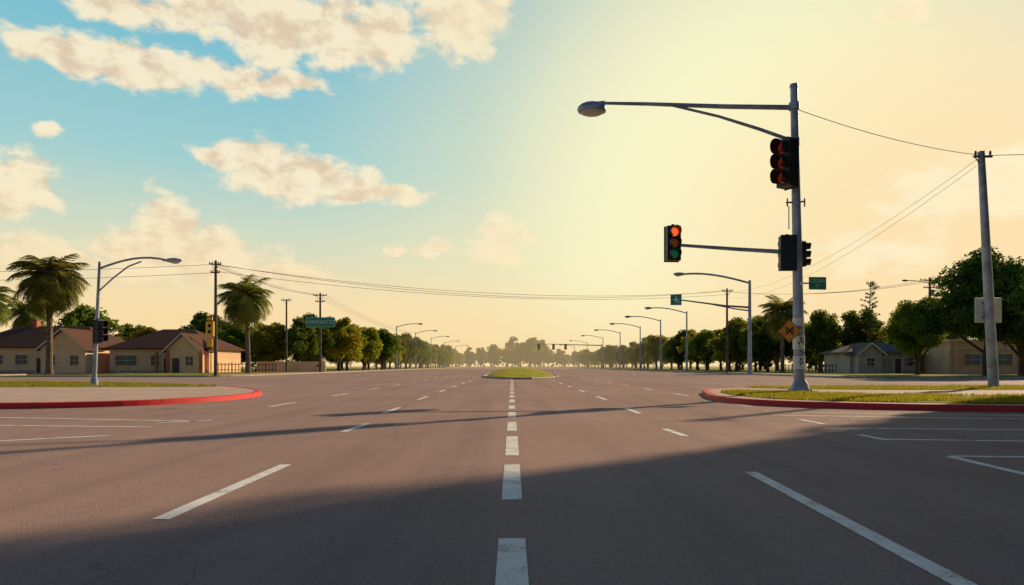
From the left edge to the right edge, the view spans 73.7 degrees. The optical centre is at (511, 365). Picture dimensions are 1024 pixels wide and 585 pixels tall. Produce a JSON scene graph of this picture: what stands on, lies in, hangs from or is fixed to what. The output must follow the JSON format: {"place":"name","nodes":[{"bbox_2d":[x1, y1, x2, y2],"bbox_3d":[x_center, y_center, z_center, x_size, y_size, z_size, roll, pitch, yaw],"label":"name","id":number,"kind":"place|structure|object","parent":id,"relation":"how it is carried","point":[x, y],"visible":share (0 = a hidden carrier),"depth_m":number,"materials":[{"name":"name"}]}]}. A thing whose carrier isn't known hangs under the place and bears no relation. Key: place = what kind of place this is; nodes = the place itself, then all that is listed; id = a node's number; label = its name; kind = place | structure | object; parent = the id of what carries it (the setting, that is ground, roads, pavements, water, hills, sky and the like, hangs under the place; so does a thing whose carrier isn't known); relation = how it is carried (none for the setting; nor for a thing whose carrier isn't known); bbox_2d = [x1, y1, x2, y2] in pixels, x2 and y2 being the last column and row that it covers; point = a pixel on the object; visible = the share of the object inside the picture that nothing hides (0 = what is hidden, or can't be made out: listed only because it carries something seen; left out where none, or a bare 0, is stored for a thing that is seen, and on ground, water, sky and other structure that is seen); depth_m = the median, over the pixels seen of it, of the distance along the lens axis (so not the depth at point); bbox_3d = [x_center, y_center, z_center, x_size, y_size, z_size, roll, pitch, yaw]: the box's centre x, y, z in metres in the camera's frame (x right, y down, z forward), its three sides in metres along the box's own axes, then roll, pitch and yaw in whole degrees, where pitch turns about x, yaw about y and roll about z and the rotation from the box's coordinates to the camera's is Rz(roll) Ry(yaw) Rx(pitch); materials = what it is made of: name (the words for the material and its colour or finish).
{"place":"outdoors","nodes":[
{"label":"outdoors","id":0,"kind":"place"},
{"bbox_2d":[36,358,40,372],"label":"door","id":1,"kind":"structure","parent":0,"point":[38,365],"depth_m":102.93,"materials":[{"name":"brown wood"}]},
{"bbox_2d":[0,373,101,373],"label":"house forecourt","id":2,"kind":"structure","parent":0,"point":[43,373],"depth_m":101.66,"materials":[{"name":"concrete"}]},
{"bbox_2d":[0,286,18,327],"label":"palm tree","id":3,"kind":"object","parent":2,"relation":"on","point":[4,310],"visible":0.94,"depth_m":98.59,"materials":[{"name":"green plant"}]},
{"bbox_2d":[4,298,54,328],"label":"palm tree","id":4,"kind":"object","parent":2,"relation":"on","point":[23,318],"visible":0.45,"depth_m":115.88,"materials":[{"name":"green plant"}]},
{"bbox_2d":[0,348,109,372],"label":"walls","id":5,"kind":"structure","parent":2,"relation":"on","point":[103,365],"depth_m":103.00,"materials":[{"name":"beige paint"}]},
{"bbox_2d":[14,354,27,364],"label":"window frame","id":6,"kind":"object","parent":5,"relation":"attached to","point":[21,359],"visible":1,"depth_m":102.90,"materials":[{"name":"wood"}]},
{"bbox_2d":[15,355,26,363],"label":"window","id":7,"kind":"structure","parent":6,"relation":"in","point":[18,359],"depth_m":102.98,"materials":[{"name":"grey glass"}]},
{"bbox_2d":[0,370,97,372],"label":"plinth","id":8,"kind":"structure","parent":5,"relation":"attached to","point":[17,371],"depth_m":102.94,"materials":[{"name":"concrete"}]},
{"bbox_2d":[0,326,124,347],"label":"roof","id":9,"kind":"structure","parent":5,"relation":"on","point":[23,337],"depth_m":105.89,"materials":[{"name":"brown tile"}]},
{"bbox_2d":[30,320,41,327],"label":"chimney","id":10,"kind":"object","parent":9,"relation":"on","point":[35,323],"visible":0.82,"depth_m":108.55,"materials":[{"name":"red brick"}]},
{"bbox_2d":[41,331,92,372],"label":"wing walls","id":11,"kind":"structure","parent":0,"point":[65,346],"depth_m":100.50,"materials":[{"name":"paint"}]},
{"bbox_2d":[36,328,104,350],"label":"wing roof","id":12,"kind":"structure","parent":11,"relation":"on","point":[84,338],"depth_m":101.97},
{"bbox_2d":[35,328,86,351],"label":"bargeboard","id":13,"kind":"object","parent":12,"relation":"attached to","point":[66,334],"visible":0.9,"depth_m":99.96,"materials":[{"name":"wood"}]},
{"bbox_2d":[70,355,77,364],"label":"window","id":14,"kind":"structure","parent":11,"relation":"in","point":[72,359],"depth_m":100.48,"materials":[{"name":"grey glass"}]},
{"bbox_2d":[0,380,215,386],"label":"grass","id":15,"kind":"structure","parent":0,"point":[107,386],"depth_m":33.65,"materials":[{"name":"plant"}]},
{"bbox_2d":[90,257,181,384],"bbox_3d":[-19.690,-2.329,35.704,4.790,6.758,0.573,0,0,0],"label":"street lamp","id":16,"kind":"object","parent":15,"relation":"on","point":[100,330],"visible":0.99,"depth_m":35.73,"materials":[{"name":"metal"}]},
{"bbox_2d":[0,381,261,408],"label":"sidewalk island","id":17,"kind":"structure","parent":0,"point":[42,397],"depth_m":23.82,"materials":[{"name":"red paint"}]},
{"bbox_2d":[167,336,205,372],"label":"wing walls","id":18,"kind":"structure","parent":0,"point":[182,347],"depth_m":100.80,"materials":[{"name":"paint"}]},
{"bbox_2d":[171,357,180,372],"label":"door frame","id":19,"kind":"object","parent":18,"relation":"attached to","point":[179,364],"visible":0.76,"depth_m":100.69,"materials":[{"name":"wood"}]},
{"bbox_2d":[172,358,178,372],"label":"door","id":20,"kind":"structure","parent":19,"relation":"in","point":[175,365],"depth_m":100.73,"materials":[{"name":"brown wood"}]},
{"bbox_2d":[162,333,210,352],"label":"wing roof","id":21,"kind":"structure","parent":18,"relation":"on","point":[196,340],"depth_m":102.02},
{"bbox_2d":[161,333,200,352],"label":"bargeboard","id":22,"kind":"object","parent":21,"relation":"attached to","point":[189,341],"visible":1,"depth_m":100.26,"materials":[{"name":"wood"}]},
{"bbox_2d":[186,356,192,364],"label":"window","id":23,"kind":"structure","parent":18,"relation":"in","point":[187,360],"depth_m":100.78,"materials":[{"name":"grey glass"}]},
{"bbox_2d":[0,366,874,378],"bbox_3d":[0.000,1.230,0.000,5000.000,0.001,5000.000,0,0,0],"label":"ground","id":24,"kind":"structure","parent":0,"point":[43,375],"depth_m":452.26,"materials":[{"name":"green plant"}]},
{"bbox_2d":[5,253,91,373],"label":"palm tree","id":25,"kind":"object","parent":24,"relation":"on","point":[50,293],"visible":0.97,"depth_m":88.16,"materials":[{"name":"green plant"}]},
{"bbox_2d":[206,260,220,375],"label":"utility pole","id":26,"kind":"object","parent":24,"relation":"on","point":[211,329],"visible":1,"depth_m":73.33,"materials":[{"name":"brown wood"}]},
{"bbox_2d":[0,264,210,271],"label":"power line","id":27,"kind":"object","parent":26,"relation":"attached to","point":[97,269],"visible":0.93,"depth_m":72.17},
{"bbox_2d":[24,273,202,279],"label":"power line","id":28,"kind":"object","parent":26,"relation":"attached to","point":[110,277],"visible":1,"depth_m":72.28,"materials":[{"name":"rubber"}]},
{"bbox_2d":[222,265,723,297],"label":"power line","id":29,"kind":"object","parent":26,"relation":"attached to","point":[454,293],"visible":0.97,"depth_m":83.42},
{"bbox_2d":[224,272,726,299],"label":"power line","id":30,"kind":"object","parent":26,"relation":"attached to","point":[461,295],"visible":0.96,"depth_m":83.87,"materials":[{"name":"rubber"}]},
{"bbox_2d":[45,367,459,376],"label":"grass verge","id":31,"kind":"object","parent":24,"relation":"on","point":[183,374],"depth_m":81.86,"materials":[{"name":"plant"}]},
{"bbox_2d":[155,351,157,372],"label":"porch posts","id":32,"kind":"object","parent":31,"relation":"on","point":[156,361],"visible":0.64,"depth_m":101.26,"materials":[{"name":"red brick"}]},
{"bbox_2d":[109,370,208,372],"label":"plinth","id":33,"kind":"structure","parent":31,"relation":"on","point":[135,371],"depth_m":102.94,"materials":[{"name":"concrete"}]},
{"bbox_2d":[110,349,240,372],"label":"walls","id":34,"kind":"structure","parent":31,"relation":"on","point":[224,357],"depth_m":103.00,"materials":[{"name":"beige paint"}]},
{"bbox_2d":[114,355,137,365],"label":"window frame","id":35,"kind":"object","parent":34,"relation":"attached to","point":[125,360],"visible":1,"depth_m":102.90,"materials":[{"name":"wood"}]},
{"bbox_2d":[116,355,135,364],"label":"window","id":36,"kind":"structure","parent":35,"relation":"in","point":[125,357],"depth_m":102.98,"materials":[{"name":"grey glass"}]},
{"bbox_2d":[103,329,244,350],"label":"roof","id":37,"kind":"structure","parent":34,"relation":"on","point":[162,339],"depth_m":105.65,"materials":[{"name":"brown tile"}]},
{"bbox_2d":[166,350,202,372],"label":"brick piers","id":38,"kind":"structure","parent":31,"relation":"on","point":[200,362],"depth_m":100.55,"materials":[{"name":"brick"}]},
{"bbox_2d":[218,324,254,363],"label":"oak tree","id":39,"kind":"object","parent":31,"relation":"on","point":[227,336],"visible":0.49,"depth_m":124.97,"materials":[{"name":"green plant"}]},
{"bbox_2d":[217,274,275,372],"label":"palm tree","id":40,"kind":"object","parent":31,"relation":"on","point":[240,299],"visible":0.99,"depth_m":93.29,"materials":[{"name":"green plant"}]},
{"bbox_2d":[218,362,275,372],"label":"wooden fence","id":41,"kind":"object","parent":31,"relation":"on","point":[242,364],"visible":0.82,"depth_m":102.47,"materials":[{"name":"brown wood"}]},
{"bbox_2d":[250,322,292,361],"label":"oak tree","id":42,"kind":"object","parent":31,"relation":"on","point":[265,342],"visible":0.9,"depth_m":124.89,"materials":[{"name":"green plant"}]},
{"bbox_2d":[281,299,290,371],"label":"utility pole","id":43,"kind":"object","parent":31,"relation":"on","point":[286,352],"visible":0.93,"depth_m":111.87,"materials":[{"name":"brown wood"}]},
{"bbox_2d":[256,362,325,371],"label":"garden wall","id":44,"kind":"structure","parent":31,"relation":"on","point":[301,367],"depth_m":118.88,"materials":[{"name":"beige paint"}]},
{"bbox_2d":[277,316,323,361],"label":"oak tree","id":45,"kind":"object","parent":31,"relation":"on","point":[302,331],"visible":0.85,"depth_m":126.04,"materials":[{"name":"green plant"}]},
{"bbox_2d":[313,293,326,371],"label":"utility pole","id":46,"kind":"object","parent":31,"relation":"on","point":[320,351],"visible":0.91,"depth_m":109.83,"materials":[{"name":"brown wood"}]},
{"bbox_2d":[306,317,334,326],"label":"street name sign","id":47,"kind":"object","parent":46,"relation":"attached to","point":[320,321],"visible":1,"depth_m":109.26,"materials":[{"name":"metal"}]},
{"bbox_2d":[324,316,362,370],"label":"oak tree","id":48,"kind":"object","parent":31,"relation":"on","point":[344,336],"visible":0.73,"depth_m":134.55,"materials":[{"name":"green plant"}]},
{"bbox_2d":[342,323,368,370],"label":"oak tree","id":49,"kind":"object","parent":31,"relation":"on","point":[350,356],"visible":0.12,"depth_m":145.40,"materials":[{"name":"green plant"}]},
{"bbox_2d":[355,327,383,369],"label":"oak tree","id":50,"kind":"object","parent":31,"relation":"on","point":[372,348],"visible":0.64,"depth_m":155.70,"materials":[{"name":"green plant"}]},
{"bbox_2d":[395,323,422,368],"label":"street lamp","id":51,"kind":"object","parent":31,"relation":"on","point":[396,335],"visible":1,"depth_m":187.87,"materials":[{"name":"metal"}]},
{"bbox_2d":[53,303,968,371],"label":"distant tree line","id":52,"kind":"object","parent":24,"relation":"on","point":[706,347],"visible":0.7,"depth_m":179.88,"materials":[{"name":"green plant"}]},
{"bbox_2d":[564,367,1023,378],"bbox_3d":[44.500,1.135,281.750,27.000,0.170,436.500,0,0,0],"label":"grass verge","id":53,"kind":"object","parent":24,"relation":"on","point":[887,375],"depth_m":81.86,"materials":[{"name":"plant"}]},
{"bbox_2d":[595,329,620,368],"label":"street lamp","id":54,"kind":"object","parent":53,"relation":"on","point":[620,346],"visible":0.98,"depth_m":201.88,"materials":[{"name":"metal"}]},
{"bbox_2d":[610,323,640,369],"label":"street lamp","id":55,"kind":"object","parent":53,"relation":"on","point":[640,342],"visible":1,"depth_m":171.88,"materials":[{"name":"metal"}]},
{"bbox_2d":[625,316,661,370],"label":"street lamp","id":56,"kind":"object","parent":53,"relation":"on","point":[660,369],"visible":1,"depth_m":146.87,"materials":[{"name":"metal"}]},
{"bbox_2d":[645,307,687,370],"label":"street lamp","id":57,"kind":"object","parent":53,"relation":"on","point":[648,308],"visible":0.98,"depth_m":124.88,"materials":[{"name":"metal"}]},
{"bbox_2d":[673,272,752,373],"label":"street lamp","id":58,"kind":"object","parent":53,"relation":"on","point":[748,282],"visible":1,"depth_m":82.59,"materials":[{"name":"metal"}]},
{"bbox_2d":[670,294,681,304],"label":"street name sign","id":59,"kind":"object","parent":58,"relation":"attached to","point":[675,299],"visible":1,"depth_m":82.37,"materials":[{"name":"metal"}]},
{"bbox_2d":[722,288,732,372],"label":"utility pole","id":60,"kind":"object","parent":53,"relation":"on","point":[727,329],"visible":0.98,"depth_m":99.86,"materials":[{"name":"brown wood"}]},
{"bbox_2d":[219,265,723,295],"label":"power line","id":61,"kind":"object","parent":60,"relation":"attached to","point":[444,290],"visible":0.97,"depth_m":82.41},
{"bbox_2d":[728,166,975,297],"bbox_3d":[26.800,-8.921,66.250,0.018,2.173,68.153,0,0,8],"label":"power line","id":62,"kind":"object","parent":60,"relation":"attached to","point":[887,228],"visible":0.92,"depth_m":41.44,"materials":[{"name":"rubber"}]},
{"bbox_2d":[743,160,975,290],"bbox_3d":[26.950,-9.762,66.250,0.018,2.290,68.112,0,0,8],"label":"power line","id":63,"kind":"object","parent":60,"relation":"attached to","point":[885,222],"visible":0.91,"depth_m":42.49,"materials":[{"name":"rubber"}]},
{"bbox_2d":[742,319,791,371],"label":"oak tree","id":64,"kind":"object","parent":53,"relation":"on","point":[762,341],"visible":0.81,"depth_m":118.38,"materials":[{"name":"green plant"}]},
{"bbox_2d":[757,295,807,372],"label":"palm tree","id":65,"kind":"object","parent":53,"relation":"on","point":[778,320],"visible":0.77,"depth_m":104.55,"materials":[{"name":"green plant"}]},
{"bbox_2d":[775,364,836,372],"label":"wooden fence","id":66,"kind":"object","parent":53,"relation":"on","point":[809,370],"visible":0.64,"depth_m":99.84,"materials":[{"name":"brown wood"}]},
{"bbox_2d":[791,309,845,371],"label":"oak tree","id":67,"kind":"object","parent":53,"relation":"on","point":[822,331],"visible":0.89,"depth_m":110.20,"materials":[{"name":"green plant"}]},
{"bbox_2d":[824,353,919,372],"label":"walls","id":68,"kind":"structure","parent":53,"relation":"on","point":[843,362],"depth_m":98.25,"materials":[{"name":"grey paint"}]},
{"bbox_2d":[818,343,921,353],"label":"roof","id":69,"kind":"structure","parent":68,"relation":"on","point":[887,348],"depth_m":99.02,"materials":[{"name":"grey tile"}]},
{"bbox_2d":[882,357,892,366],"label":"window frame","id":70,"kind":"object","parent":68,"relation":"attached to","point":[887,361],"visible":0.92,"depth_m":96.90,"materials":[{"name":"wood"}]},
{"bbox_2d":[883,358,891,365],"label":"window","id":71,"kind":"structure","parent":70,"relation":"in","point":[885,361],"depth_m":96.98,"materials":[{"name":"grey glass"}]},
{"bbox_2d":[895,359,900,372],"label":"door","id":72,"kind":"structure","parent":68,"relation":"in","point":[897,365],"depth_m":96.93,"materials":[{"name":"brown wood"}]},
{"bbox_2d":[904,358,912,365],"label":"window","id":73,"kind":"structure","parent":68,"relation":"in","point":[906,362],"depth_m":96.98,"materials":[{"name":"grey glass"}]},
{"bbox_2d":[850,371,920,372],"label":"plinth","id":74,"kind":"structure","parent":53,"relation":"on","point":[893,371],"depth_m":96.94,"materials":[{"name":"concrete"}]},
{"bbox_2d":[878,297,946,374],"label":"oak tree","id":75,"kind":"object","parent":53,"relation":"on","point":[904,333],"visible":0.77,"depth_m":78.90,"materials":[{"name":"green plant"}]},
{"bbox_2d":[902,277,936,296],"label":"utility pole","id":76,"kind":"object","parent":53,"relation":"on","point":[930,292],"visible":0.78,"depth_m":99.86,"materials":[{"name":"grey wood"}]},
{"bbox_2d":[920,342,1017,373],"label":"house","id":77,"kind":"structure","parent":53,"relation":"on","point":[938,360],"depth_m":92.00,"materials":[{"name":"beige paint"}]},
{"bbox_2d":[963,353,981,365],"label":"window frame","id":78,"kind":"object","parent":77,"relation":"attached to","point":[972,359],"visible":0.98,"depth_m":91.90,"materials":[{"name":"wood"}]},
{"bbox_2d":[964,354,979,364],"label":"window","id":79,"kind":"structure","parent":78,"relation":"in","point":[968,359],"depth_m":91.98,"materials":[{"name":"grey glass"}]},
{"bbox_2d":[943,339,1016,348],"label":"parapet","id":80,"kind":"structure","parent":77,"relation":"on","point":[962,340],"depth_m":91.75,"materials":[{"name":"paint"}]},
{"bbox_2d":[954,343,1018,373],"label":"pilasters","id":81,"kind":"object","parent":77,"relation":"attached to","point":[955,359],"visible":0.38,"depth_m":91.78,"materials":[{"name":"beige paint"}]},
{"bbox_2d":[998,354,1011,364],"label":"window","id":82,"kind":"structure","parent":77,"relation":"in","point":[1004,359],"depth_m":91.98,"materials":[{"name":"grey glass"}]},
{"bbox_2d":[916,246,1023,374],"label":"oak tree","id":83,"kind":"object","parent":53,"relation":"on","point":[954,312],"visible":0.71,"depth_m":72.59,"materials":[{"name":"green plant"}]},
{"bbox_2d":[838,307,888,347],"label":"oak tree","id":84,"kind":"object","parent":24,"relation":"on","point":[854,324],"visible":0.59,"depth_m":112.70,"materials":[{"name":"green plant"}]},
{"bbox_2d":[1001,338,1023,375],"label":"oak tree","id":85,"kind":"object","parent":24,"relation":"on","point":[1020,353],"visible":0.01,"depth_m":78.73,"materials":[{"name":"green plant"}]},
{"bbox_2d":[1003,303,1023,349],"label":"oak tree","id":86,"kind":"object","parent":24,"relation":"on","point":[1016,334],"visible":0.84,"depth_m":70.73,"materials":[{"name":"green plant"}]},
{"bbox_2d":[0,367,1023,584],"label":"road","id":87,"kind":"structure","parent":0,"point":[614,492],"depth_m":6.83,"materials":[{"name":"grey asphalt"}]},
{"bbox_2d":[0,369,1023,584],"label":"road markings","id":88,"kind":"object","parent":87,"relation":"on","point":[511,567],"visible":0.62,"depth_m":5.97,"materials":[{"name":"white paint"}]},
{"bbox_2d":[20,406,1009,422],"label":"fallen leaves","id":89,"kind":"object","parent":87,"relation":"on","point":[727,407],"visible":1,"depth_m":16.87,"materials":[{"name":"plant"}]},
{"bbox_2d":[482,367,558,378],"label":"median island","id":90,"kind":"structure","parent":87,"relation":"on","point":[517,373],"depth_m":68.80,"materials":[{"name":"green plant"}]},
{"bbox_2d":[0,0,1023,365],"label":"sky","id":91,"kind":"structure","parent":0,"point":[439,145],"materials":[{"name":"blue"}]},
{"bbox_2d":[218,367,848,375],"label":"sidewalk","id":92,"kind":"structure","parent":0,"point":[571,367],"depth_m":104.74,"materials":[{"name":"concrete"}]},
{"bbox_2d":[537,344,601,367],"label":"traffic light","id":93,"kind":"object","parent":92,"relation":"on","point":[553,346],"visible":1,"depth_m":254.81,"materials":[{"name":"metal"}]},
{"bbox_2d":[702,385,1023,411],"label":"sidewalk island","id":94,"kind":"structure","parent":0,"point":[715,394],"depth_m":19.69,"materials":[{"name":"red paint"}]},
{"bbox_2d":[577,83,816,391],"bbox_3d":[7.215,-5.027,26.771,9.289,12.125,1.271,0,0,0],"label":"traffic light","id":95,"kind":"object","parent":94,"relation":"on","point":[792,253],"visible":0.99,"depth_m":26.73,"materials":[{"name":"metal"}]},
{"bbox_2d":[778,319,801,342],"bbox_3d":[10.822,-1.350,26.615,0.956,0.912,0.160,0,0,0],"label":"warning sign","id":96,"kind":"object","parent":95,"relation":"attached to","point":[789,330],"visible":1,"depth_m":26.55,"materials":[{"name":"yellow"}]},
{"bbox_2d":[801,277,825,289],"bbox_3d":[11.805,-3.220,26.695,1.010,0.500,0.069,0,0,-6],"label":"street name sign","id":97,"kind":"object","parent":95,"relation":"attached to","point":[816,283],"visible":1,"depth_m":26.68,"materials":[{"name":"metal"}]},
{"bbox_2d":[973,151,1001,386],"bbox_3d":[22.800,-4.574,32.645,1.600,11.332,0.550,0,0,0],"label":"utility pole","id":98,"kind":"object","parent":94,"relation":"on","point":[988,309],"visible":0.98,"depth_m":32.48,"materials":[{"name":"wood"}]},
{"bbox_2d":[799,110,976,154],"bbox_3d":[16.650,-9.999,29.725,12.457,0.325,0.026,0,0,-27],"label":"power line","id":99,"kind":"object","parent":98,"relation":"attached to","point":[883,136],"visible":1,"depth_m":29.32,"materials":[{"name":"rubber"}]},
{"bbox_2d":[853,346,881,372],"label":"wing walls","id":100,"kind":"structure","parent":0,"point":[859,362],"depth_m":95.60,"materials":[{"name":"paint"}]},
{"bbox_2d":[846,342,885,355],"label":"wing roof","id":101,"kind":"structure","parent":100,"relation":"on","point":[858,347],"depth_m":96.34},
{"bbox_2d":[857,342,887,355],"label":"bargeboard","id":102,"kind":"object","parent":101,"relation":"attached to","point":[872,343],"visible":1,"depth_m":95.06,"materials":[{"name":"wood"}]},
{"bbox_2d":[867,358,874,365],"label":"window","id":103,"kind":"structure","parent":100,"relation":"in","point":[872,361],"depth_m":95.58,"materials":[{"name":"grey glass"}]},
{"bbox_2d":[860,281,884,341],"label":"pine tree","id":104,"kind":"object","parent":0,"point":[871,284],"visible":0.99,"depth_m":103.92,"materials":[{"name":"green plant"}]},
{"bbox_2d":[722,386,1023,403],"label":"grass","id":105,"kind":"structure","parent":0,"point":[966,396],"depth_m":23.50,"materials":[{"name":"plant"}]},
{"bbox_2d":[720,389,1023,403],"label":"grass tufts","id":106,"kind":"object","parent":105,"relation":"on","point":[1013,398],"visible":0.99,"depth_m":21.47,"materials":[{"name":"green plant"}]},
{"bbox_2d":[745,384,1023,389],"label":"grass tufts","id":107,"kind":"object","parent":105,"relation":"on","point":[927,387],"visible":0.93,"depth_m":31.19,"materials":[{"name":"green plant"}]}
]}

